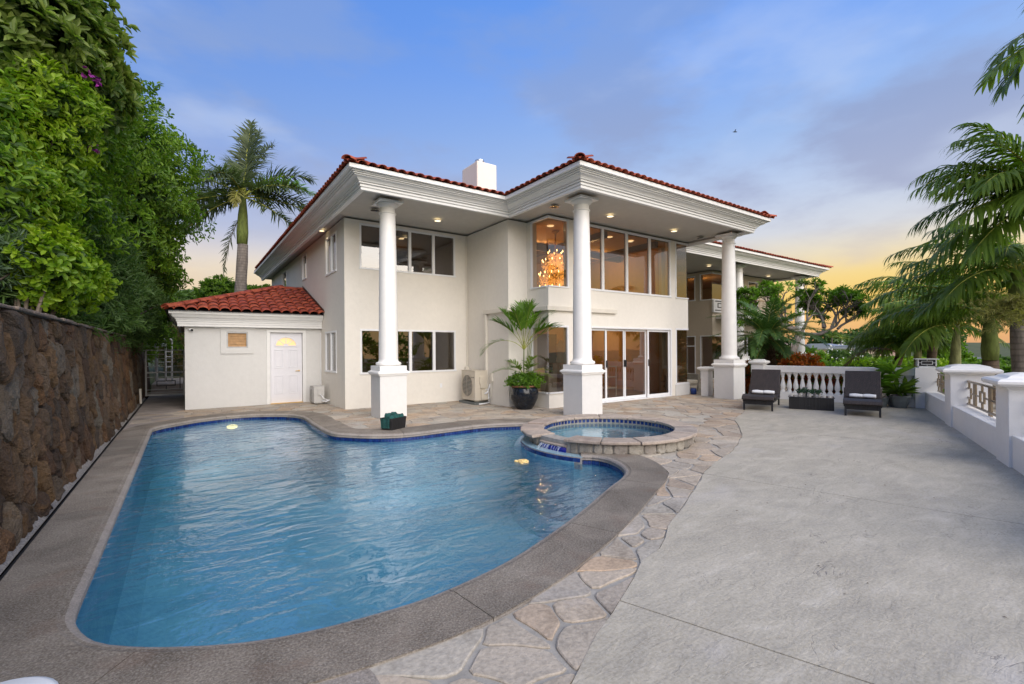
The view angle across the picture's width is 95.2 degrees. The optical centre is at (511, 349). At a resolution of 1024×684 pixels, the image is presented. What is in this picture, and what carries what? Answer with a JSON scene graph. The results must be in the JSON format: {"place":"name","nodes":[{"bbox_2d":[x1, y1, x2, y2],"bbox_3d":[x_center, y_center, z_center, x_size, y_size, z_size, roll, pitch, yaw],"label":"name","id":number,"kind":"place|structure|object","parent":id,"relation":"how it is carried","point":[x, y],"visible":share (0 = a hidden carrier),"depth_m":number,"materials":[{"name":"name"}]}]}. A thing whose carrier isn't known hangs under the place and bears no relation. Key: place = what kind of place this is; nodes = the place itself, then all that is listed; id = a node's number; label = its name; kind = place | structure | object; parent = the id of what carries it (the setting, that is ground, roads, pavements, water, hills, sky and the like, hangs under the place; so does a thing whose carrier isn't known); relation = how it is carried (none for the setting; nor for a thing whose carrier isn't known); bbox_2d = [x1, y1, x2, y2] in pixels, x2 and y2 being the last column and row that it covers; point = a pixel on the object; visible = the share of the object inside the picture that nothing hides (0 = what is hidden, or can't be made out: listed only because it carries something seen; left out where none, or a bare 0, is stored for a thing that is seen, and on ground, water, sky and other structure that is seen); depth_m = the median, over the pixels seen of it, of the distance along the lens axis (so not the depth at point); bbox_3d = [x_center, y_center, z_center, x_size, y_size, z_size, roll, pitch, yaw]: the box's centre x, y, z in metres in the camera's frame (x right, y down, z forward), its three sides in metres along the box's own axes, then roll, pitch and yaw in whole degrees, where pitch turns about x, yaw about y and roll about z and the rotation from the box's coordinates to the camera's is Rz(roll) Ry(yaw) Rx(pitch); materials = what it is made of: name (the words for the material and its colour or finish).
{"place":"outdoors","nodes":[
{"label":"outdoors","id":0,"kind":"place"},
{"bbox_2d":[0,676,57,683],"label":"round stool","id":1,"kind":"object","parent":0,"point":[36,680],"visible":1,"depth_m":1.50,"materials":[{"name":"plastic"}]},
{"bbox_2d":[124,421,160,428],"bbox_3d":[-7.729,1.600,10.157,0.827,0.048,1.837,0,0,15],"label":"side landing","id":2,"kind":"object","parent":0,"point":[128,425],"visible":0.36,"depth_m":9.78,"materials":[{"name":"concrete"}]},
{"bbox_2d":[128,394,183,422],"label":"side path","id":3,"kind":"structure","parent":0,"point":[160,404],"depth_m":12.73,"materials":[{"name":"concrete"}]},
{"bbox_2d":[151,378,182,393],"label":"garden path","id":4,"kind":"structure","parent":0,"point":[171,389],"depth_m":17.19,"materials":[{"name":"concrete"}]},
{"bbox_2d":[148,343,164,380],"bbox_3d":[-14.541,0.542,19.115,0.680,1.560,0.680,0,0,-35],"label":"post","id":5,"kind":"object","parent":4,"relation":"on","point":[156,368],"visible":0.34,"depth_m":19.07,"materials":[{"name":"plastic"}]},
{"bbox_2d":[164,338,172,381],"bbox_3d":[-13.587,0.443,18.477,0.308,1.744,0.198,0,0,-35],"label":"garden ladder","id":6,"kind":"object","parent":4,"relation":"on","point":[171,361],"visible":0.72,"depth_m":18.53,"materials":[{"name":"metal"}]},
{"bbox_2d":[123,429,379,683],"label":"concrete deck","id":7,"kind":"structure","parent":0,"point":[366,676],"depth_m":2.15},
{"bbox_2d":[514,459,528,463],"bbox_3d":[0.153,1.625,6.809,0.218,0.047,0.215,0,0,44],"label":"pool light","id":8,"kind":"object","parent":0,"point":[520,461],"visible":1,"depth_m":6.77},
{"bbox_2d":[129,382,995,683],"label":"paving","id":9,"kind":"structure","parent":0,"point":[549,634],"depth_m":3.16,"materials":[{"name":"stone"}]},
{"bbox_2d":[309,385,329,403],"bbox_3d":[-5.511,1.296,13.373,0.421,0.505,0.686,0,0,-35],"label":"air conditioner","id":10,"kind":"object","parent":9,"relation":"on","point":[316,393],"visible":1,"depth_m":13.18,"materials":[{"name":"plastic"}]},
{"bbox_2d":[0,411,667,683],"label":"swimming pool","id":11,"kind":"structure","parent":9,"relation":"in","point":[341,601],"depth_m":5.75,"materials":[{"name":"liquid"}]},
{"bbox_2d":[102,419,622,585],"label":"pool water","id":12,"kind":"structure","parent":11,"relation":"in","point":[235,422],"depth_m":7.55,"materials":[{"name":"liquid"}]},
{"bbox_2d":[520,414,697,468],"bbox_3d":[1.601,1.908,8.004,2.938,1.202,2.945,0,0,-35],"label":"hot tub","id":13,"kind":"object","parent":11,"relation":"on","point":[539,437],"visible":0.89,"depth_m":7.46,"materials":[{"name":"stone"}]},
{"bbox_2d":[550,423,666,436],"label":"hot tub water","id":14,"kind":"structure","parent":13,"relation":"in","point":[612,430],"depth_m":8.44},
{"bbox_2d":[380,416,405,429],"bbox_3d":[-2.275,1.412,8.969,0.286,0.220,0.416,0,0,28],"label":"towel basket","id":15,"kind":"object","parent":9,"relation":"on","point":[397,423],"visible":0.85,"depth_m":8.86,"materials":[{"name":"wicker"}]},
{"bbox_2d":[381,418,389,428],"bbox_3d":[-2.383,1.395,8.767,0.210,0.192,0.021,0,0,28],"label":"hanging towel","id":16,"kind":"object","parent":15,"relation":"hanging from","point":[385,422],"visible":1,"depth_m":8.76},
{"bbox_2d":[459,369,489,404],"bbox_3d":[-1.044,1.060,13.213,0.475,0.935,1.028,0,0,-35],"label":"air conditioner","id":17,"kind":"object","parent":9,"relation":"on","point":[475,390],"visible":1,"depth_m":12.97,"materials":[{"name":"metal"}]},
{"bbox_2d":[480,298,563,409],"bbox_3d":[0.229,0.098,11.783,2.266,2.841,1.390,0,0,5],"label":"potted palm","id":18,"kind":"object","parent":9,"relation":"on","point":[524,393],"visible":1,"depth_m":11.65,"materials":[{"name":"plant"}]},
{"bbox_2d":[697,366,713,395],"bbox_3d":[6.197,1.027,14.863,0.420,0.940,0.420,0,0,-35],"label":"lanai post","id":19,"kind":"object","parent":9,"relation":"on","point":[706,380],"visible":0.9,"depth_m":14.77,"materials":[{"name":"paint"}]},
{"bbox_2d":[745,360,751,393],"bbox_3d":[7.689,0.980,15.002,1.076,1.312,1.074,0,0,-2],"label":"croton","id":20,"kind":"object","parent":9,"relation":"on","point":[747,376],"visible":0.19,"depth_m":14.80,"materials":[{"name":"brown plant"}]},
{"bbox_2d":[748,359,769,370],"bbox_3d":[7.535,0.912,14.242,0.478,1.210,0.478,0,0,45],"label":"balustrade post","id":21,"kind":"object","parent":9,"relation":"on","point":[758,363],"visible":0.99,"depth_m":14.10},
{"bbox_2d":[776,351,824,384],"bbox_3d":[8.747,0.648,14.187,1.396,1.183,1.340,0,0,20],"label":"croton","id":22,"kind":"object","parent":9,"relation":"on","point":[803,359],"visible":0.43,"depth_m":13.93,"materials":[{"name":"orange plant"}]},
{"bbox_2d":[786,365,842,393],"bbox_3d":[9.037,1.180,13.731,1.221,1.426,1.940,0,0,-35],"label":"croton","id":23,"kind":"object","parent":9,"relation":"on","point":[826,379],"visible":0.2,"depth_m":13.47,"materials":[{"name":"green plant"}]},
{"bbox_2d":[103,0,1023,343],"label":"sky","id":24,"kind":"structure","parent":0,"point":[834,107],"materials":[{"name":"blue"}]},
{"bbox_2d":[129,290,1009,418],"bbox_3d":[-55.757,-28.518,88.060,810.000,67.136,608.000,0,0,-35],"label":"ground","id":25,"kind":"structure","parent":0,"point":[974,348],"depth_m":119.01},
{"bbox_2d":[0,200,45,308],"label":"oleander shrub","id":26,"kind":"object","parent":25,"relation":"on","point":[6,239],"visible":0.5,"depth_m":5.69,"materials":[{"name":"green plant"}]},
{"bbox_2d":[0,49,116,225],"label":"climbing shrub","id":27,"kind":"object","parent":25,"relation":"on","point":[72,120],"visible":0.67,"depth_m":6.57,"materials":[{"name":"green plant"}]},
{"bbox_2d":[81,66,117,153],"bbox_3d":[-6.962,-3.727,7.976,0.269,1.352,2.604,0,0,-33],"label":"bougainvillea spray","id":28,"kind":"object","parent":27,"relation":"attached to","point":[97,80],"visible":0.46,"depth_m":7.04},
{"bbox_2d":[0,213,122,315],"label":"round leaf shrub","id":29,"kind":"object","parent":25,"relation":"on","point":[68,271],"visible":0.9,"depth_m":6.07,"materials":[{"name":"green plant"}]},
{"bbox_2d":[0,398,145,573],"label":"gravel strip","id":30,"kind":"object","parent":25,"relation":"on","point":[11,555],"visible":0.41,"depth_m":4.75,"materials":[{"name":"gravel"}]},
{"bbox_2d":[0,0,146,142],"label":"fig tree","id":31,"kind":"object","parent":25,"relation":"on","point":[75,36],"visible":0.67,"depth_m":6.94,"materials":[{"name":"green plant"}]},
{"bbox_2d":[0,399,146,580],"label":"drain channel","id":32,"kind":"object","parent":25,"relation":"on","point":[22,551],"visible":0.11,"depth_m":4.61,"materials":[{"name":"metal"}]},
{"bbox_2d":[0,303,149,576],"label":"stone wall","id":33,"kind":"structure","parent":25,"relation":"on","point":[69,395],"depth_m":4.92,"materials":[{"name":"stone"}]},
{"bbox_2d":[0,60,165,268],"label":"garden tree","id":34,"kind":"object","parent":25,"relation":"on","point":[101,182],"visible":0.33,"depth_m":8.08,"materials":[{"name":"green plant"}]},
{"bbox_2d":[7,212,172,355],"bbox_3d":[-9.122,-0.587,10.154,2.516,5.024,11.202,0,0,-32],"label":"dark hedge shrub","id":35,"kind":"object","parent":25,"relation":"on","point":[128,311],"visible":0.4,"depth_m":9.70,"materials":[{"name":"green plant"}]},
{"bbox_2d":[98,80,216,343],"bbox_3d":[-11.233,-2.863,12.301,5.173,9.632,8.536,0,0,-12],"label":"garden tree","id":36,"kind":"object","parent":25,"relation":"on","point":[160,194],"visible":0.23,"depth_m":13.01,"materials":[{"name":"green plant"}]},
{"bbox_2d":[143,288,184,363],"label":"garden tree","id":37,"kind":"object","parent":25,"relation":"on","point":[168,344],"visible":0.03,"depth_m":18.35,"materials":[{"name":"green plant"}]},
{"bbox_2d":[148,322,184,375],"bbox_3d":[-16.151,-0.029,22.688,5.488,3.823,3.622,0,0,22],"label":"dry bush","id":38,"kind":"object","parent":25,"relation":"on","point":[179,356],"visible":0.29,"depth_m":21.72,"materials":[{"name":"green plant"}]},
{"bbox_2d":[172,286,196,300],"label":"hillside trees","id":39,"kind":"object","parent":25,"relation":"on","point":[184,295],"visible":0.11,"depth_m":77.16,"materials":[{"name":"green plant"}]},
{"bbox_2d":[191,274,247,298],"bbox_3d":[-17.376,-3.322,28.028,2.732,2.437,2.829,0,0,5],"label":"shrub","id":40,"kind":"object","parent":25,"relation":"on","point":[220,284],"visible":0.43,"depth_m":27.17,"materials":[{"name":"green plant"}]},
{"bbox_2d":[160,285,323,409],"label":"pool house","id":41,"kind":"structure","parent":25,"relation":"on","point":[258,346],"depth_m":13.04,"materials":[{"name":"white paint"}]},
{"bbox_2d":[143,350,184,395],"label":"garden gate","id":42,"kind":"structure","parent":41,"relation":"attached to","point":[183,376],"depth_m":15.74,"materials":[{"name":"metal"}]},
{"bbox_2d":[220,328,253,353],"bbox_3d":[-7.558,-0.232,12.857,0.790,0.710,0.092,0,0,-35],"label":"window","id":43,"kind":"structure","parent":41,"relation":"in","point":[232,340],"depth_m":12.85,"materials":[{"name":"white paint"}]},
{"bbox_2d":[270,333,301,402],"bbox_3d":[-6.574,0.539,13.612,0.846,2.015,0.094,0,0,-35],"label":"door","id":44,"kind":"structure","parent":41,"relation":"in","point":[285,348],"depth_m":13.60,"materials":[{"name":"paint"}]},
{"bbox_2d":[177,119,316,291],"bbox_3d":[-14.972,-5.545,25.454,9.378,14.577,6.408,0,0,27],"label":"royal palm","id":45,"kind":"object","parent":25,"relation":"on","point":[239,174],"visible":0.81,"depth_m":24.91,"materials":[{"name":"plant"}]},
{"bbox_2d":[227,284,270,292],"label":"shrub","id":46,"kind":"object","parent":25,"relation":"on","point":[250,287],"visible":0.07,"depth_m":27.25,"materials":[{"name":"green plant"}]},
{"bbox_2d":[254,152,832,418],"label":"house","id":47,"kind":"structure","parent":25,"relation":"on","point":[411,282],"depth_m":12.89,"materials":[{"name":"paint"}]},
{"bbox_2d":[282,270,286,286],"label":"window","id":48,"kind":"structure","parent":47,"relation":"in","point":[284,282],"depth_m":19.38,"materials":[{"name":"glass"}]},
{"bbox_2d":[302,252,306,280],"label":"window","id":49,"kind":"structure","parent":47,"relation":"in","point":[304,257],"depth_m":16.14,"materials":[{"name":"plastic"}]},
{"bbox_2d":[325,231,336,276],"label":"window","id":50,"kind":"structure","parent":47,"relation":"in","point":[330,242],"depth_m":13.08,"materials":[{"name":"plastic"}]},
{"bbox_2d":[325,331,336,372],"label":"window","id":51,"kind":"structure","parent":47,"relation":"in","point":[330,336],"depth_m":13.15,"materials":[{"name":"plastic"}]},
{"bbox_2d":[359,223,455,277],"bbox_3d":[-2.852,-2.715,13.060,2.850,1.210,0.094,0,0,-35],"label":"window","id":52,"kind":"structure","parent":47,"relation":"in","point":[417,252],"depth_m":13.15,"materials":[{"name":"glass"}]},
{"bbox_2d":[360,329,456,374],"bbox_3d":[-2.833,0.060,13.060,2.850,1.200,0.094,0,0,-35],"label":"window","id":53,"kind":"structure","parent":47,"relation":"in","point":[418,350],"depth_m":13.21,"materials":[{"name":"glass"}]},
{"bbox_2d":[530,215,569,289],"bbox_3d":[0.993,-2.502,12.391,0.730,1.810,0.760,0,0,-35],"label":"corner window","id":54,"kind":"structure","parent":47,"relation":"in","point":[549,235],"depth_m":12.18,"materials":[{"name":"glass"}]},
{"bbox_2d":[531,325,568,393],"bbox_3d":[1.005,0.263,12.385,0.710,1.760,0.760,0,0,-35],"label":"corner window","id":55,"kind":"structure","parent":47,"relation":"in","point":[551,348],"depth_m":12.14,"materials":[{"name":"glass"}]},
{"bbox_2d":[590,224,671,297],"bbox_3d":[3.364,-2.519,13.651,4.030,1.810,0.094,0,0,-35],"label":"window","id":56,"kind":"structure","parent":47,"relation":"in","point":[621,261],"depth_m":13.72,"materials":[{"name":"glass"}]},
{"bbox_2d":[592,326,671,402],"bbox_3d":[3.440,0.431,13.747,3.840,2.130,0.180,0,0,-35],"label":"sliding door","id":57,"kind":"structure","parent":47,"relation":"in","point":[621,351],"depth_m":13.92,"materials":[{"name":"glass"}]},
{"bbox_2d":[675,241,688,298],"bbox_3d":[5.251,-2.532,15.463,0.690,1.810,0.910,0,0,-35],"label":"corner window","id":58,"kind":"structure","parent":47,"relation":"in","point":[680,248],"depth_m":15.12,"materials":[{"name":"glass"}]},
{"bbox_2d":[676,328,688,383],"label":"corner window","id":59,"kind":"structure","parent":47,"relation":"in","point":[681,333],"depth_m":15.13,"materials":[{"name":"glass"}]},
{"bbox_2d":[686,276,695,301],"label":"window","id":60,"kind":"structure","parent":47,"relation":"in","point":[690,281],"depth_m":21.53,"materials":[{"name":"glass"}]},
{"bbox_2d":[687,336,695,373],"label":"window","id":61,"kind":"structure","parent":47,"relation":"in","point":[691,340],"depth_m":21.54,"materials":[{"name":"glass"}]},
{"bbox_2d":[699,273,721,300],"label":"window","id":62,"kind":"structure","parent":47,"relation":"in","point":[710,283],"depth_m":20.91,"materials":[{"name":"glass"}]},
{"bbox_2d":[700,335,720,378],"bbox_3d":[9.140,0.356,21.175,1.140,1.940,0.630,0,0,-35],"label":"window","id":63,"kind":"structure","parent":47,"relation":"in","point":[707,354],"depth_m":20.92,"materials":[{"name":"glass"}]},
{"bbox_2d":[744,336,757,358],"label":"window","id":64,"kind":"structure","parent":47,"relation":"in","point":[749,352],"depth_m":22.43,"materials":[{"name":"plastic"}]},
{"bbox_2d":[748,281,758,310],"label":"window","id":65,"kind":"structure","parent":47,"relation":"in","point":[750,283],"depth_m":22.67,"materials":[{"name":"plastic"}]},
{"bbox_2d":[706,289,841,383],"bbox_3d":[8.521,0.094,15.477,4.068,3.958,3.790,0,0,23],"label":"date palm","id":66,"kind":"object","parent":25,"relation":"on","point":[767,327],"visible":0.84,"depth_m":15.05,"materials":[{"name":"green plant"}]},
{"bbox_2d":[748,334,806,357],"bbox_3d":[12.523,0.617,24.068,4.189,3.632,4.382,0,0,-5],"label":"bush","id":67,"kind":"object","parent":25,"relation":"on","point":[788,342],"visible":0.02,"depth_m":22.93,"materials":[{"name":"green plant"}]},
{"bbox_2d":[736,277,872,352],"bbox_3d":[11.169,-0.188,18.508,5.795,5.356,3.223,0,0,-9],"label":"plumeria tree","id":68,"kind":"object","parent":25,"relation":"on","point":[811,300],"visible":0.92,"depth_m":18.40,"materials":[{"name":"green plant"}]},
{"bbox_2d":[805,345,842,376],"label":"bush","id":69,"kind":"object","parent":25,"relation":"on","point":[821,352],"visible":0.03,"depth_m":24.80,"materials":[{"name":"green plant"}]},
{"bbox_2d":[821,333,844,343],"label":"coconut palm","id":70,"kind":"object","parent":25,"relation":"on","point":[831,336],"visible":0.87,"depth_m":89.91,"materials":[{"name":"green plant"}]},
{"bbox_2d":[805,343,869,352],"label":"hillside house","id":71,"kind":"structure","parent":25,"relation":"on","point":[824,346],"depth_m":70.92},
{"bbox_2d":[829,332,853,343],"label":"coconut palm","id":72,"kind":"object","parent":25,"relation":"on","point":[841,337],"visible":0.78,"depth_m":89.81,"materials":[{"name":"green plant"}]},
{"bbox_2d":[816,349,873,362],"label":"frangipani bush","id":73,"kind":"object","parent":25,"relation":"on","point":[838,354],"visible":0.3,"depth_m":29.17,"materials":[{"name":"green plant"}]},
{"bbox_2d":[833,356,911,367],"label":"bush","id":74,"kind":"object","parent":25,"relation":"on","point":[865,361],"visible":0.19,"depth_m":25.19,"materials":[{"name":"green plant"}]},
{"bbox_2d":[807,328,967,347],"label":"treeline","id":75,"kind":"object","parent":25,"relation":"on","point":[851,335],"visible":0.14,"depth_m":108.08,"materials":[{"name":"green plant"}]},
{"bbox_2d":[862,355,948,372],"bbox_3d":[21.934,0.995,26.039,4.474,1.901,4.278,0,0,23],"label":"bush","id":76,"kind":"object","parent":25,"relation":"on","point":[940,363],"visible":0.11,"depth_m":24.98,"materials":[{"name":"green plant"}]},
{"bbox_2d":[853,318,961,366],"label":"palm","id":77,"kind":"object","parent":25,"relation":"on","point":[894,343],"visible":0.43,"depth_m":19.77,"materials":[{"name":"green plant"}]},
{"bbox_2d":[895,365,943,396],"bbox_3d":[10.684,1.240,12.588,1.670,1.810,1.740,0,0,13],"label":"shrub","id":78,"kind":"object","parent":25,"relation":"on","point":[897,379],"visible":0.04,"depth_m":12.32,"materials":[{"name":"green plant"}]},
{"bbox_2d":[844,304,1009,366],"bbox_3d":[16.596,1.048,18.997,5.252,6.329,5.266,0,0,-35],"label":"palm","id":79,"kind":"object","parent":25,"relation":"on","point":[935,344],"visible":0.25,"depth_m":18.89,"materials":[{"name":"green plant"}]},
{"bbox_2d":[852,272,1004,366],"bbox_3d":[15.395,0.685,16.997,5.491,7.090,5.328,0,0,-10],"label":"palm","id":80,"kind":"object","parent":25,"relation":"on","point":[876,286],"visible":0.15,"depth_m":17.11,"materials":[{"name":"green plant"}]},
{"bbox_2d":[843,347,896,366],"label":"palm frond","id":81,"kind":"object","parent":80,"relation":"attached to","point":[863,351],"visible":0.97,"depth_m":16.93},
{"bbox_2d":[855,291,1007,364],"bbox_3d":[14.342,1.143,14.769,5.114,6.173,5.263,0,0,-35],"label":"palm","id":82,"kind":"object","parent":25,"relation":"on","point":[908,348],"visible":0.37,"depth_m":14.84,"materials":[{"name":"green plant"}]},
{"bbox_2d":[861,261,1023,402],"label":"palm","id":83,"kind":"object","parent":25,"relation":"on","point":[990,350],"visible":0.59,"depth_m":12.44,"materials":[{"name":"green plant"}]},
{"bbox_2d":[913,337,973,361],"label":"bush","id":84,"kind":"object","parent":25,"relation":"on","point":[964,355],"visible":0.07,"depth_m":53.36,"materials":[{"name":"green plant"}]},
{"bbox_2d":[883,223,1023,371],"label":"palm","id":85,"kind":"object","parent":25,"relation":"on","point":[1008,264],"visible":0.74,"depth_m":10.88,"materials":[{"name":"green plant"}]},
{"bbox_2d":[904,122,1023,333],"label":"palm","id":86,"kind":"object","parent":25,"relation":"on","point":[1002,180],"visible":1,"depth_m":8.96,"materials":[{"name":"green plant"}]},
{"bbox_2d":[961,357,1010,372],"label":"bush","id":87,"kind":"object","parent":25,"relation":"on","point":[1004,367],"visible":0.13,"depth_m":43.84,"materials":[{"name":"green plant"}]},
{"bbox_2d":[974,2,1023,123],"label":"palm","id":88,"kind":"object","parent":25,"relation":"on","point":[1015,60],"visible":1,"depth_m":7.63,"materials":[{"name":"green plant"}]},
{"bbox_2d":[999,354,1010,365],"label":"bush","id":89,"kind":"object","parent":25,"relation":"on","point":[1007,359],"visible":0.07,"depth_m":46.27,"materials":[{"name":"green plant"}]},
{"bbox_2d":[687,373,699,390],"bbox_3d":[6.092,1.063,16.589,0.790,0.828,0.706,0,0,-27],"label":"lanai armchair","id":90,"kind":"object","parent":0,"point":[692,379],"visible":0.15,"depth_m":16.45,"materials":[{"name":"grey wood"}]},
{"bbox_2d":[572,399,1023,683],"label":"terrace","id":91,"kind":"structure","parent":0,"point":[918,529],"depth_m":3.21,"materials":[{"name":"concrete"}]},
{"bbox_2d":[742,369,780,410],"bbox_3d":[6.337,1.009,11.845,0.730,0.925,1.667,0,0,35],"label":"sun lounger","id":92,"kind":"object","parent":91,"relation":"on","point":[765,379],"visible":0.98,"depth_m":12.20,"materials":[{"name":"wicker"}]},
{"bbox_2d":[752,390,774,393],"bbox_3d":[6.465,1.101,12.028,0.500,0.097,0.225,0,0,35],"label":"folded towel","id":93,"kind":"object","parent":92,"relation":"on","point":[763,391],"visible":1,"depth_m":11.96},
{"bbox_2d":[788,395,834,410],"bbox_3d":[7.324,1.312,11.453,0.950,0.305,0.490,0,0,32],"label":"wicker planter box","id":94,"kind":"object","parent":91,"relation":"on","point":[822,403],"visible":0.97,"depth_m":11.26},
{"bbox_2d":[765,365,914,406],"bbox_3d":[8.883,0.995,12.914,3.425,1.025,0.250,0,0,45],"label":"balustrade","id":95,"kind":"object","parent":91,"relation":"on","point":[823,371],"visible":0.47,"depth_m":13.05,"materials":[{"name":"concrete"}]},
{"bbox_2d":[843,371,882,417],"bbox_3d":[8.046,0.997,10.727,0.730,0.925,1.667,0,0,37],"label":"sun lounger","id":96,"kind":"object","parent":91,"relation":"on","point":[863,382],"visible":0.99,"depth_m":11.06,"materials":[{"name":"fabric"}]},
{"bbox_2d":[849,393,875,397],"bbox_3d":[8.181,1.089,10.905,0.500,0.097,0.225,0,0,37],"label":"folded towel","id":97,"kind":"object","parent":96,"relation":"on","point":[856,395],"visible":1,"depth_m":10.85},
{"bbox_2d":[881,369,902,406],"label":"potted plant","id":98,"kind":"object","parent":91,"relation":"on","point":[887,379],"visible":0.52,"depth_m":11.60,"materials":[{"name":"green plant"}]},
{"bbox_2d":[875,356,913,406],"bbox_3d":[9.612,0.808,11.803,0.918,1.290,0.724,0,0,20],"label":"potted plant","id":99,"kind":"object","parent":91,"relation":"on","point":[890,366],"visible":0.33,"depth_m":11.74,"materials":[{"name":"plant"}]},
{"bbox_2d":[881,378,921,407],"bbox_3d":[9.543,1.069,11.585,0.937,0.769,1.003,0,0,42],"label":"potted plant","id":100,"kind":"object","parent":91,"relation":"on","point":[898,399],"visible":0.98,"depth_m":11.44,"materials":[{"name":"green plant"}]},
{"bbox_2d":[913,367,939,407],"bbox_3d":[10.254,0.978,11.570,0.460,1.040,0.460,0,0,35],"label":"corner post","id":101,"kind":"object","parent":91,"relation":"on","point":[927,377],"visible":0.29,"depth_m":11.42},
{"bbox_2d":[913,358,939,367],"bbox_3d":[10.250,0.346,11.570,0.440,0.224,0.440,0,0,35],"label":"railing panel","id":102,"kind":"object","parent":101,"relation":"on","point":[926,362],"visible":1,"depth_m":11.46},
{"bbox_2d":[935,364,1003,426],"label":"parapet pillar","id":103,"kind":"structure","parent":91,"relation":"on","point":[957,391],"depth_m":8.64,"materials":[{"name":"paint"}]},
{"bbox_2d":[925,392,1023,474],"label":"parapet wall","id":104,"kind":"structure","parent":91,"relation":"on","point":[977,426],"depth_m":7.37,"materials":[{"name":"paint"}]},
{"bbox_2d":[936,373,944,394],"bbox_3d":[9.411,0.821,10.074,0.038,0.507,3.037,0,0,35],"label":"railing panel","id":105,"kind":"object","parent":104,"relation":"on","point":[940,381],"visible":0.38,"depth_m":10.69,"materials":[{"name":"brown metal"}]},
{"bbox_2d":[967,380,995,416],"bbox_3d":[7.545,0.834,7.370,0.038,0.507,3.684,0,0,35],"label":"railing panel","id":106,"kind":"object","parent":104,"relation":"on","point":[989,411],"visible":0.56,"depth_m":7.76,"materials":[{"name":"brown metal"}]},
{"bbox_2d":[981,372,1023,467],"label":"parapet pillar","id":107,"kind":"structure","parent":91,"relation":"on","point":[1009,405],"depth_m":5.83,"materials":[{"name":"paint"}]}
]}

